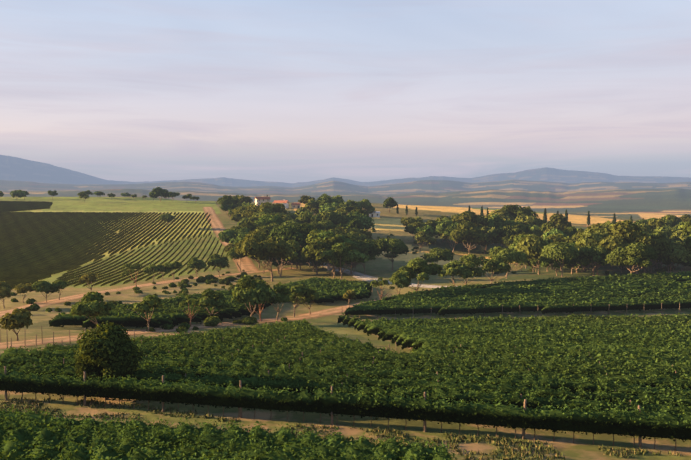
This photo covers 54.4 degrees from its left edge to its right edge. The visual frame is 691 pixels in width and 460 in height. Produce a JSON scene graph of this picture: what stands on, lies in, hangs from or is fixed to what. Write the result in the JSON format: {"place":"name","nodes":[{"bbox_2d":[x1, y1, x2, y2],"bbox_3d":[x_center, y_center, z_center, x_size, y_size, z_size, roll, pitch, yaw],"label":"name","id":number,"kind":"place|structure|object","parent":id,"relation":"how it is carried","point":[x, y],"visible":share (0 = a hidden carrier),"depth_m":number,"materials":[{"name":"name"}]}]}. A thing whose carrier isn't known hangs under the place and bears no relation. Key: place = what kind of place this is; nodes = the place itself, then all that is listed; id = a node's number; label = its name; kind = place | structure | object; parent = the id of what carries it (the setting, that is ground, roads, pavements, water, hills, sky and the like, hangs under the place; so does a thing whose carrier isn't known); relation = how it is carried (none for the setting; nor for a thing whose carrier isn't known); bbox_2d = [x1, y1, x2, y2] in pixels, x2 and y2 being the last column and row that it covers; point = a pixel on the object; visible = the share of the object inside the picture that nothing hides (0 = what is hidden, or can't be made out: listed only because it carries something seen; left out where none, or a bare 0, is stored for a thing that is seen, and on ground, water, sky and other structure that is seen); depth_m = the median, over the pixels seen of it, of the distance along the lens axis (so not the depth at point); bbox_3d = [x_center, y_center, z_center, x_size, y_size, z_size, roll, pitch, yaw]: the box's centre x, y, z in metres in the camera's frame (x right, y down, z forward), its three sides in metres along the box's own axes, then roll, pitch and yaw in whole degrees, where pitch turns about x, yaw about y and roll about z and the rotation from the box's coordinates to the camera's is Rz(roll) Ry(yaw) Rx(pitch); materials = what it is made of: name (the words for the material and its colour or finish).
{"place":"outdoors","nodes":[
{"label":"outdoors","id":0,"kind":"place"},
{"bbox_2d":[0,155,690,459],"bbox_3d":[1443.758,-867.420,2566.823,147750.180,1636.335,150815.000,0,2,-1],"label":"terrain","id":1,"kind":"structure","parent":0,"point":[600,197],"depth_m":334.10,"materials":[{"name":"soil"}]},
{"bbox_2d":[0,201,227,288],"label":"hill vine rows","id":2,"kind":"object","parent":1,"relation":"on","point":[35,246],"visible":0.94,"depth_m":356.66,"materials":[{"name":"green plant"}]},
{"bbox_2d":[0,207,384,348],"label":"dirt tracks","id":3,"kind":"object","parent":1,"relation":"on","point":[218,227],"visible":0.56,"depth_m":144.15},
{"bbox_2d":[255,197,380,216],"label":"farmhouses","id":4,"kind":"object","parent":1,"relation":"on","point":[259,200],"visible":0.62,"depth_m":558.72,"materials":[{"name":"paint"}]},
{"bbox_2d":[0,290,679,447],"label":"vineyard posts","id":5,"kind":"object","parent":1,"relation":"on","point":[425,426],"visible":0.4,"depth_m":47.95,"materials":[{"name":"brown wood"}]},
{"bbox_2d":[0,397,682,459],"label":"grass tufts","id":6,"kind":"object","parent":1,"relation":"on","point":[524,447],"visible":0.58,"depth_m":39.86,"materials":[{"name":"green plant"}]},
{"bbox_2d":[8,391,675,450],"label":"vine stems","id":7,"kind":"object","parent":1,"relation":"on","point":[354,419],"visible":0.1,"depth_m":42.20,"materials":[{"name":"brown wood"}]},
{"bbox_2d":[10,228,675,331],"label":"shrub foliage","id":8,"kind":"object","parent":1,"relation":"on","point":[212,321],"visible":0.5,"depth_m":184.53,"materials":[{"name":"green plant"}]},
{"bbox_2d":[1,195,684,399],"bbox_3d":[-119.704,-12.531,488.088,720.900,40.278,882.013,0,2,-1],"label":"tree trunks","id":9,"kind":"object","parent":1,"relation":"on","point":[281,267],"visible":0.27,"depth_m":224.80,"materials":[{"name":"brown plant"}]},
{"bbox_2d":[0,273,690,459],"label":"vine rows","id":10,"kind":"object","parent":1,"relation":"on","point":[625,419],"visible":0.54,"depth_m":50.42,"materials":[{"name":"green plant"}]},
{"bbox_2d":[0,270,690,459],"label":"vine leaves","id":11,"kind":"object","parent":1,"relation":"on","point":[202,451],"visible":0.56,"depth_m":51.34,"materials":[{"name":"green plant"}]},
{"bbox_2d":[0,213,690,380],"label":"tree foliage","id":12,"kind":"object","parent":1,"relation":"on","point":[107,349],"visible":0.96,"depth_m":209.60,"materials":[{"name":"green plant"}]},
{"bbox_2d":[0,187,690,245],"bbox_3d":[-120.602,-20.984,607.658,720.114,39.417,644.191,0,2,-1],"label":"trees","id":13,"kind":"object","parent":1,"relation":"on","point":[339,211],"visible":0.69,"depth_m":365.65,"materials":[{"name":"green plant"}]},
{"bbox_2d":[0,0,690,182],"label":"sky","id":14,"kind":"structure","parent":0,"point":[287,91],"materials":[{"name":"blue"}]},
{"bbox_2d":[309,262,456,287],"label":"river","id":15,"kind":"structure","parent":0,"point":[359,275],"depth_m":225.76,"materials":[{"name":"white liquid"}]}
]}

